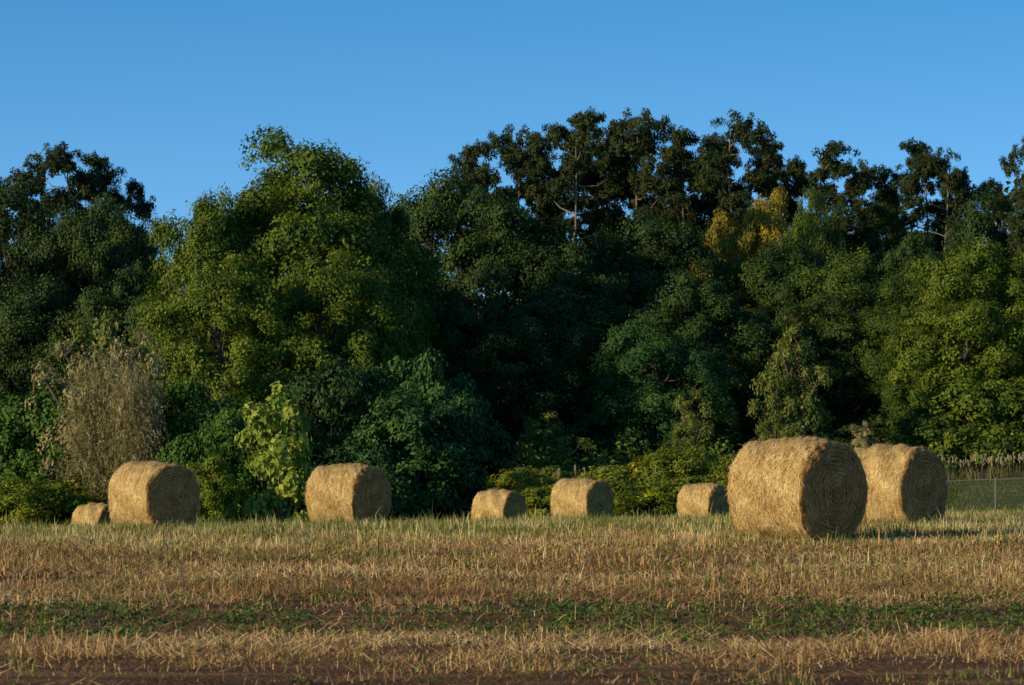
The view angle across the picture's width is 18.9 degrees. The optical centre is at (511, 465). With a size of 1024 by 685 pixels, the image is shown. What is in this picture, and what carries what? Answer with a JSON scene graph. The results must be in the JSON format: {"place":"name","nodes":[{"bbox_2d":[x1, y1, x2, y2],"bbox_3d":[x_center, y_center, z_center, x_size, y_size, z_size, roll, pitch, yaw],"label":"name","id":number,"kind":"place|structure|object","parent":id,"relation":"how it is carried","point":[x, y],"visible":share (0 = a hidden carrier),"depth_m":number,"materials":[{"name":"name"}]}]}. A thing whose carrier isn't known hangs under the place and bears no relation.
{"place":"outdoors","nodes":[
{"label":"outdoors","id":0,"kind":"place"},
{"bbox_2d":[0,468,1023,684],"bbox_3d":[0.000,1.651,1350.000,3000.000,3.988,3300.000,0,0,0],"label":"field ground","id":1,"kind":"structure","parent":0,"point":[908,663],"depth_m":26.72,"materials":[{"name":"soil"}]},
{"bbox_2d":[0,476,64,526],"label":"shrub","id":2,"kind":"object","parent":1,"relation":"on","point":[26,506],"visible":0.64,"depth_m":117.04,"materials":[{"name":"green plant"}]},
{"bbox_2d":[0,175,65,405],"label":"broadleaf tree","id":3,"kind":"object","parent":1,"relation":"on","point":[22,249],"visible":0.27,"depth_m":184.03,"materials":[{"name":"green plant"}]},
{"bbox_2d":[0,374,86,522],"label":"shrub","id":4,"kind":"object","parent":1,"relation":"on","point":[28,461],"visible":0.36,"depth_m":121.64,"materials":[{"name":"green plant"}]},
{"bbox_2d":[0,271,106,448],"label":"broadleaf tree","id":5,"kind":"object","parent":1,"relation":"on","point":[30,306],"visible":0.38,"depth_m":162.83,"materials":[{"name":"green plant"}]},
{"bbox_2d":[10,476,100,524],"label":"shrub","id":6,"kind":"object","parent":1,"relation":"on","point":[70,497],"visible":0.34,"depth_m":118.70,"materials":[{"name":"green plant"}]},
{"bbox_2d":[17,338,101,495],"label":"young tree","id":7,"kind":"object","parent":1,"relation":"on","point":[43,378],"visible":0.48,"depth_m":121.56,"materials":[{"name":"green plant"}]},
{"bbox_2d":[10,141,109,297],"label":"pine tree","id":8,"kind":"object","parent":1,"relation":"on","point":[55,162],"visible":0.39,"depth_m":199.37,"materials":[{"name":"green plant"}]},
{"bbox_2d":[17,190,145,387],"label":"broadleaf tree","id":9,"kind":"object","parent":1,"relation":"on","point":[77,251],"visible":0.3,"depth_m":179.19,"materials":[{"name":"green plant"}]},
{"bbox_2d":[71,502,111,525],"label":"hay bale","id":10,"kind":"object","parent":1,"relation":"on","point":[98,511],"visible":0.39,"depth_m":114.40,"materials":[{"name":"plant"}]},
{"bbox_2d":[43,343,146,503],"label":"feathery shrub","id":11,"kind":"object","parent":1,"relation":"on","point":[87,437],"visible":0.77,"depth_m":119.88,"materials":[{"name":"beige plant"}]},
{"bbox_2d":[38,263,163,477],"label":"broadleaf tree","id":12,"kind":"object","parent":1,"relation":"on","point":[125,298],"visible":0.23,"depth_m":161.19,"materials":[{"name":"green plant"}]},
{"bbox_2d":[54,151,148,278],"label":"pine tree","id":13,"kind":"object","parent":1,"relation":"on","point":[93,160],"visible":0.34,"depth_m":202.82,"materials":[{"name":"green plant"}]},
{"bbox_2d":[51,305,172,479],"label":"young tree","id":14,"kind":"object","parent":1,"relation":"on","point":[102,334],"visible":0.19,"depth_m":125.78,"materials":[{"name":"green plant"}]},
{"bbox_2d":[97,353,171,499],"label":"feathery shrub","id":15,"kind":"object","parent":1,"relation":"on","point":[135,445],"visible":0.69,"depth_m":119.09,"materials":[{"name":"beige plant"}]},
{"bbox_2d":[91,202,179,303],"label":"broadleaf tree","id":16,"kind":"object","parent":1,"relation":"on","point":[133,240],"visible":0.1,"depth_m":184.95,"materials":[{"name":"green plant"}]},
{"bbox_2d":[106,325,167,499],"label":"young tree","id":17,"kind":"object","parent":1,"relation":"on","point":[130,353],"visible":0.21,"depth_m":121.65,"materials":[{"name":"green plant"}]},
{"bbox_2d":[108,177,170,297],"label":"pine tree","id":18,"kind":"object","parent":1,"relation":"on","point":[142,209],"visible":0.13,"depth_m":204.43,"materials":[{"name":"green plant"}]},
{"bbox_2d":[107,460,201,527],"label":"hay bale","id":19,"kind":"object","parent":1,"relation":"on","point":[145,491],"visible":0.84,"depth_m":66.47,"materials":[{"name":"plant"}]},
{"bbox_2d":[153,424,222,467],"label":"shrub","id":20,"kind":"object","parent":1,"relation":"on","point":[176,451],"visible":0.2,"depth_m":117.89,"materials":[{"name":"green plant"}]},
{"bbox_2d":[147,372,257,489],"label":"shrub","id":21,"kind":"object","parent":1,"relation":"on","point":[193,417],"visible":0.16,"depth_m":121.03,"materials":[{"name":"green plant"}]},
{"bbox_2d":[121,182,286,419],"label":"broadleaf tree","id":22,"kind":"object","parent":1,"relation":"on","point":[210,234],"visible":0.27,"depth_m":146.74,"materials":[{"name":"green plant"}]},
{"bbox_2d":[184,453,242,524],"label":"shrub","id":23,"kind":"object","parent":1,"relation":"on","point":[220,490],"visible":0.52,"depth_m":111.44,"materials":[{"name":"green plant"}]},
{"bbox_2d":[136,248,326,424],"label":"broadleaf tree","id":24,"kind":"object","parent":1,"relation":"on","point":[234,281],"visible":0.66,"depth_m":138.04,"materials":[{"name":"green plant"}]},
{"bbox_2d":[189,395,291,522],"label":"shrub","id":25,"kind":"object","parent":1,"relation":"on","point":[226,428],"visible":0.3,"depth_m":115.94,"materials":[{"name":"green plant"}]},
{"bbox_2d":[234,381,315,523],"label":"leaf shrub","id":26,"kind":"object","parent":1,"relation":"on","point":[283,450],"visible":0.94,"depth_m":112.48,"materials":[{"name":"green plant"}]},
{"bbox_2d":[175,123,426,394],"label":"broadleaf tree","id":27,"kind":"object","parent":1,"relation":"on","point":[297,226],"visible":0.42,"depth_m":148.63,"materials":[{"name":"green plant"}]},
{"bbox_2d":[285,419,368,517],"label":"shrub","id":28,"kind":"object","parent":1,"relation":"on","point":[321,451],"visible":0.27,"depth_m":122.96,"materials":[{"name":"green plant"}]},
{"bbox_2d":[280,355,374,521],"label":"shrub","id":29,"kind":"object","parent":1,"relation":"on","point":[321,400],"visible":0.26,"depth_m":127.02,"materials":[{"name":"green plant"}]},
{"bbox_2d":[230,243,432,434],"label":"broadleaf tree","id":30,"kind":"object","parent":1,"relation":"on","point":[347,280],"visible":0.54,"depth_m":140.53,"materials":[{"name":"green plant"}]},
{"bbox_2d":[304,461,392,523],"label":"hay bale","id":31,"kind":"object","parent":1,"relation":"on","point":[359,490],"visible":0.77,"depth_m":70.45,"materials":[{"name":"plant"}]},
{"bbox_2d":[296,170,443,372],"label":"broadleaf tree","id":32,"kind":"object","parent":1,"relation":"on","point":[394,235],"visible":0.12,"depth_m":155.31,"materials":[{"name":"green plant"}]},
{"bbox_2d":[326,423,422,521],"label":"shrub","id":33,"kind":"object","parent":1,"relation":"on","point":[378,454],"visible":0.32,"depth_m":122.81,"materials":[{"name":"green plant"}]},
{"bbox_2d":[332,355,442,450],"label":"shrub","id":34,"kind":"object","parent":1,"relation":"on","point":[380,382],"visible":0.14,"depth_m":128.38,"materials":[{"name":"green plant"}]},
{"bbox_2d":[322,387,480,521],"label":"shrub","id":35,"kind":"object","parent":1,"relation":"on","point":[405,423],"visible":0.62,"depth_m":123.48,"materials":[{"name":"green plant"}]},
{"bbox_2d":[387,164,517,382],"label":"broadleaf tree","id":36,"kind":"object","parent":1,"relation":"on","point":[433,209],"visible":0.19,"depth_m":166.06,"materials":[{"name":"green plant"}]},
{"bbox_2d":[404,348,503,499],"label":"shrub","id":37,"kind":"object","parent":1,"relation":"on","point":[455,392],"visible":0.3,"depth_m":127.13,"materials":[{"name":"green plant"}]},
{"bbox_2d":[396,278,518,458],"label":"broadleaf tree","id":38,"kind":"object","parent":1,"relation":"on","point":[456,325],"visible":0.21,"depth_m":156.75,"materials":[{"name":"green plant"}]},
{"bbox_2d":[410,410,521,521],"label":"shrub","id":39,"kind":"object","parent":1,"relation":"on","point":[482,437],"visible":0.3,"depth_m":126.95,"materials":[{"name":"green plant"}]},
{"bbox_2d":[428,138,518,280],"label":"pine tree","id":40,"kind":"object","parent":1,"relation":"on","point":[470,155],"visible":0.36,"depth_m":191.48,"materials":[{"name":"green plant"}]},
{"bbox_2d":[419,183,565,420],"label":"broadleaf tree","id":41,"kind":"object","parent":1,"relation":"on","point":[506,219],"visible":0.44,"depth_m":163.76,"materials":[{"name":"green plant"}]},
{"bbox_2d":[251,429,737,487],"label":"thicket","id":42,"kind":"object","parent":1,"relation":"on","point":[538,462],"visible":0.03,"depth_m":131.31,"materials":[{"name":"green plant"}]},
{"bbox_2d":[470,487,526,519],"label":"hay bale","id":43,"kind":"object","parent":1,"relation":"on","point":[505,503],"visible":0.6,"depth_m":109.47,"materials":[{"name":"plant"}]},
{"bbox_2d":[456,123,560,300],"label":"pine tree","id":44,"kind":"object","parent":1,"relation":"on","point":[512,157],"visible":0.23,"depth_m":195.26,"materials":[{"name":"green plant"}]},
{"bbox_2d":[0,510,1023,684],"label":"stubble","id":45,"kind":"object","parent":1,"relation":"on","point":[1014,556],"visible":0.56,"depth_m":34.21,"materials":[{"name":"plant"}]},
{"bbox_2d":[0,530,1023,684],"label":"field weeds","id":46,"kind":"object","parent":1,"relation":"on","point":[915,609],"visible":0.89,"depth_m":29.48,"materials":[{"name":"green plant"}]},
{"bbox_2d":[483,465,557,512],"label":"shrub","id":47,"kind":"object","parent":1,"relation":"on","point":[523,478],"visible":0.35,"depth_m":118.77,"materials":[{"name":"green plant"}]},
{"bbox_2d":[520,484,554,519],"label":"shrub","id":48,"kind":"object","parent":1,"relation":"on","point":[535,497],"visible":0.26,"depth_m":116.25,"materials":[{"name":"green plant"}]},
{"bbox_2d":[514,411,594,478],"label":"young tree","id":49,"kind":"object","parent":1,"relation":"on","point":[531,423],"visible":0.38,"depth_m":144.52,"materials":[{"name":"green plant"}]},
{"bbox_2d":[477,213,634,427],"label":"broadleaf tree","id":50,"kind":"object","parent":1,"relation":"on","point":[573,255],"visible":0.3,"depth_m":163.85,"materials":[{"name":"green plant"}]},
{"bbox_2d":[521,122,596,265],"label":"pine tree","id":51,"kind":"object","parent":1,"relation":"on","point":[569,170],"visible":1,"depth_m":175.97,"materials":[{"name":"green plant"}]},
{"bbox_2d":[549,477,615,518],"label":"hay bale","id":52,"kind":"object","parent":1,"relation":"on","point":[585,495],"visible":0.63,"depth_m":94.45,"materials":[{"name":"plant"}]},
{"bbox_2d":[522,106,643,273],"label":"pine tree","id":53,"kind":"object","parent":1,"relation":"on","point":[587,120],"visible":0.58,"depth_m":195.43,"materials":[{"name":"green plant"}]},
{"bbox_2d":[547,476,639,517],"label":"shrub","id":54,"kind":"object","parent":1,"relation":"on","point":[615,485],"visible":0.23,"depth_m":116.29,"materials":[{"name":"green plant"}]},
{"bbox_2d":[519,286,686,464],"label":"broadleaf tree","id":55,"kind":"object","parent":1,"relation":"on","point":[597,319],"visible":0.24,"depth_m":158.87,"materials":[{"name":"green plant"}]},
{"bbox_2d":[569,224,656,460],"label":"broadleaf tree","id":56,"kind":"object","parent":1,"relation":"on","point":[610,253],"visible":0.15,"depth_m":171.12,"materials":[{"name":"green plant"}]},
{"bbox_2d":[563,117,662,301],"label":"pine tree","id":57,"kind":"object","parent":1,"relation":"on","point":[609,130],"visible":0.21,"depth_m":198.23,"materials":[{"name":"green plant"}]},
{"bbox_2d":[574,460,664,509],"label":"shrub","id":58,"kind":"object","parent":1,"relation":"on","point":[613,472],"visible":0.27,"depth_m":120.22,"materials":[{"name":"green plant"}]},
{"bbox_2d":[228,467,1023,523],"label":"meadow grass","id":59,"kind":"structure","parent":1,"relation":"on","point":[982,495],"depth_m":130.90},
{"bbox_2d":[579,107,706,257],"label":"pine tree","id":60,"kind":"object","parent":1,"relation":"on","point":[644,137],"visible":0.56,"depth_m":195.02,"materials":[{"name":"green plant"}]},
{"bbox_2d":[613,476,685,518],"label":"shrub","id":61,"kind":"object","parent":1,"relation":"on","point":[658,494],"visible":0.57,"depth_m":116.71,"materials":[{"name":"green plant"}]},
{"bbox_2d":[566,316,747,468],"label":"broadleaf tree","id":62,"kind":"object","parent":1,"relation":"on","point":[651,349],"visible":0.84,"depth_m":148.61,"materials":[{"name":"green plant"}]},
{"bbox_2d":[595,204,739,417],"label":"broadleaf tree","id":63,"kind":"object","parent":1,"relation":"on","point":[682,241],"visible":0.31,"depth_m":168.96,"materials":[{"name":"green plant"}]},
{"bbox_2d":[625,445,711,486],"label":"shrub","id":64,"kind":"object","parent":1,"relation":"on","point":[659,459],"visible":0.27,"depth_m":120.41,"materials":[{"name":"green plant"}]},
{"bbox_2d":[637,125,730,261],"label":"pine tree","id":65,"kind":"object","parent":1,"relation":"on","point":[676,200],"visible":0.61,"depth_m":192.97,"materials":[{"name":"green plant"}]},
{"bbox_2d":[657,387,714,474],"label":"young tree","id":66,"kind":"object","parent":1,"relation":"on","point":[689,433],"visible":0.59,"depth_m":141.69,"materials":[{"name":"green plant"}]},
{"bbox_2d":[600,268,783,458],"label":"broadleaf tree","id":67,"kind":"object","parent":1,"relation":"on","point":[679,300],"visible":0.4,"depth_m":154.47,"materials":[{"name":"green plant"}]},
{"bbox_2d":[676,482,730,517],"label":"hay bale","id":68,"kind":"object","parent":1,"relation":"on","point":[697,498],"visible":0.73,"depth_m":109.43,"materials":[{"name":"plant"}]},
{"bbox_2d":[682,444,735,480],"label":"shrub","id":69,"kind":"object","parent":1,"relation":"on","point":[722,464],"visible":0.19,"depth_m":121.50,"materials":[{"name":"green plant"}]},
{"bbox_2d":[680,132,747,278],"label":"pine tree","id":70,"kind":"object","parent":1,"relation":"on","point":[736,186],"visible":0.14,"depth_m":199.70,"materials":[{"name":"green plant"}]},
{"bbox_2d":[690,205,754,329],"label":"broadleaf tree","id":71,"kind":"object","parent":1,"relation":"on","point":[718,231],"visible":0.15,"depth_m":183.51,"materials":[{"name":"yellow plant"}]},
{"bbox_2d":[689,253,778,419],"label":"broadleaf tree","id":72,"kind":"object","parent":1,"relation":"on","point":[732,282],"visible":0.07,"depth_m":170.82,"materials":[{"name":"green plant"}]},
{"bbox_2d":[686,109,790,255],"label":"pine tree","id":73,"kind":"object","parent":1,"relation":"on","point":[745,137],"visible":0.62,"depth_m":193.27,"materials":[{"name":"green plant"}]},
{"bbox_2d":[692,305,822,450],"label":"broadleaf tree","id":74,"kind":"object","parent":1,"relation":"on","point":[749,432],"visible":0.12,"depth_m":160.16,"materials":[{"name":"green plant"}]},
{"bbox_2d":[735,185,791,309],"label":"broadleaf tree","id":75,"kind":"object","parent":1,"relation":"on","point":[759,216],"visible":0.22,"depth_m":182.35,"materials":[{"name":"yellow plant"}]},
{"bbox_2d":[747,365,795,440],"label":"young tree","id":76,"kind":"object","parent":1,"relation":"on","point":[772,418],"visible":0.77,"depth_m":141.82,"materials":[{"name":"green plant"}]},
{"bbox_2d":[742,140,807,252],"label":"pine tree","id":77,"kind":"object","parent":1,"relation":"on","point":[775,147],"visible":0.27,"depth_m":201.55,"materials":[{"name":"green plant"}]},
{"bbox_2d":[720,233,856,356],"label":"broadleaf tree","id":78,"kind":"object","parent":1,"relation":"on","point":[771,273],"visible":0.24,"depth_m":166.87,"materials":[{"name":"green plant"}]},
{"bbox_2d":[751,324,835,439],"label":"young tree","id":79,"kind":"object","parent":1,"relation":"on","point":[800,407],"visible":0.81,"depth_m":142.51,"materials":[{"name":"green plant"}]},
{"bbox_2d":[766,155,828,235],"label":"pine tree","id":80,"kind":"object","parent":1,"relation":"on","point":[799,168],"visible":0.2,"depth_m":199.60,"materials":[{"name":"green plant"}]},
{"bbox_2d":[725,434,871,542],"bbox_3d":[4.165,0.343,45.002,1.590,1.624,1.761,0,0,44],"label":"hay bale","id":81,"kind":"object","parent":1,"relation":"on","point":[802,486],"visible":0.97,"depth_m":44.47,"materials":[{"name":"plant"}]},
{"bbox_2d":[768,184,845,310],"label":"broadleaf tree","id":82,"kind":"object","parent":1,"relation":"on","point":[803,224],"visible":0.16,"depth_m":177.50,"materials":[{"name":"green plant"}]},
{"bbox_2d":[766,291,885,436],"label":"broadleaf tree","id":83,"kind":"object","parent":1,"relation":"on","point":[839,370],"visible":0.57,"depth_m":158.51,"materials":[{"name":"green plant"}]},
{"bbox_2d":[787,200,876,310],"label":"broadleaf tree","id":84,"kind":"object","parent":1,"relation":"on","point":[831,230],"visible":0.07,"depth_m":186.84,"materials":[{"name":"green plant"}]},
{"bbox_2d":[796,139,891,266],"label":"pine tree","id":85,"kind":"object","parent":1,"relation":"on","point":[827,163],"visible":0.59,"depth_m":189.22,"materials":[{"name":"green plant"}]},
{"bbox_2d":[784,245,907,429],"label":"broadleaf tree","id":86,"kind":"object","parent":1,"relation":"on","point":[846,273],"visible":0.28,"depth_m":164.55,"materials":[{"name":"green plant"}]},
{"bbox_2d":[828,158,902,263],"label":"pine tree","id":87,"kind":"object","parent":1,"relation":"on","point":[854,195],"visible":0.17,"depth_m":195.52,"materials":[{"name":"green plant"}]},
{"bbox_2d":[848,201,922,311],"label":"broadleaf tree","id":88,"kind":"object","parent":1,"relation":"on","point":[869,238],"visible":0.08,"depth_m":189.26,"materials":[{"name":"green plant"}]},
{"bbox_2d":[836,270,946,417],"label":"broadleaf tree","id":89,"kind":"object","parent":1,"relation":"on","point":[882,328],"visible":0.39,"depth_m":157.07,"materials":[{"name":"green plant"}]},
{"bbox_2d":[854,442,947,525],"bbox_3d":[6.743,0.348,54.408,1.540,1.598,1.692,0,0,41],"label":"hay bale","id":90,"kind":"object","parent":1,"relation":"on","point":[903,479],"visible":0.66,"depth_m":53.79,"materials":[{"name":"plant"}]},
{"bbox_2d":[867,137,967,254],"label":"pine tree","id":91,"kind":"object","parent":1,"relation":"on","point":[917,151],"visible":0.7,"depth_m":191.71,"materials":[{"name":"green plant"}]},
{"bbox_2d":[872,226,968,314],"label":"broadleaf tree","id":92,"kind":"object","parent":1,"relation":"on","point":[900,259],"visible":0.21,"depth_m":175.40,"materials":[{"name":"green plant"}]},
{"bbox_2d":[871,326,979,418],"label":"broadleaf tree","id":93,"kind":"object","parent":1,"relation":"on","point":[892,395],"visible":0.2,"depth_m":151.33,"materials":[{"name":"green plant"}]},
{"bbox_2d":[882,401,976,458],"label":"shrub","id":94,"kind":"object","parent":1,"relation":"on","point":[901,426],"visible":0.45,"depth_m":146.82,"materials":[{"name":"green plant"}]},
{"bbox_2d":[897,146,977,257],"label":"pine tree","id":95,"kind":"object","parent":1,"relation":"on","point":[909,201],"visible":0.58,"depth_m":189.53,"materials":[{"name":"green plant"}]},
{"bbox_2d":[908,415,998,473],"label":"shrub","id":96,"kind":"object","parent":1,"relation":"on","point":[931,430],"visible":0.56,"depth_m":144.97,"materials":[{"name":"green plant"}]},
{"bbox_2d":[884,234,1023,422],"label":"broadleaf tree","id":97,"kind":"object","parent":1,"relation":"on","point":[977,273],"visible":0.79,"depth_m":148.33,"materials":[{"name":"green plant"}]},
{"bbox_2d":[893,313,1020,423],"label":"young tree","id":98,"kind":"object","parent":1,"relation":"on","point":[964,368],"visible":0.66,"depth_m":147.32,"materials":[{"name":"green plant"}]},
{"bbox_2d":[913,376,1023,472],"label":"shrub","id":99,"kind":"object","parent":1,"relation":"on","point":[972,399],"visible":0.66,"depth_m":145.21,"materials":[{"name":"green plant"}]},
{"bbox_2d":[939,187,1017,321],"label":"broadleaf tree","id":100,"kind":"object","parent":1,"relation":"on","point":[974,224],"visible":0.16,"depth_m":181.38,"materials":[{"name":"green plant"}]},
{"bbox_2d":[958,419,1023,470],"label":"shrub","id":101,"kind":"object","parent":1,"relation":"on","point":[984,443],"visible":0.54,"depth_m":144.87,"materials":[{"name":"green plant"}]},
{"bbox_2d":[970,374,1023,470],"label":"shrub","id":102,"kind":"object","parent":1,"relation":"on","point":[1014,389],"visible":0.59,"depth_m":145.54,"materials":[{"name":"green plant"}]},
{"bbox_2d":[988,136,1023,262],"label":"pine tree","id":103,"kind":"object","parent":1,"relation":"on","point":[1016,235],"visible":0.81,"depth_m":179.80,"materials":[{"name":"green plant"}]},
{"bbox_2d":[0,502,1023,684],"bbox_3d":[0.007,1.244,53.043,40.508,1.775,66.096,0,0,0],"label":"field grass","id":104,"kind":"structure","parent":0,"point":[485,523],"depth_m":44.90,"materials":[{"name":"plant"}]},
{"bbox_2d":[0,0,1023,311],"label":"sky","id":105,"kind":"structure","parent":0,"point":[169,91],"materials":[{"name":"blue"}]},
{"bbox_2d":[938,452,1023,480],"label":"plume grass","id":106,"kind":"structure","parent":0,"point":[989,472],"depth_m":141.29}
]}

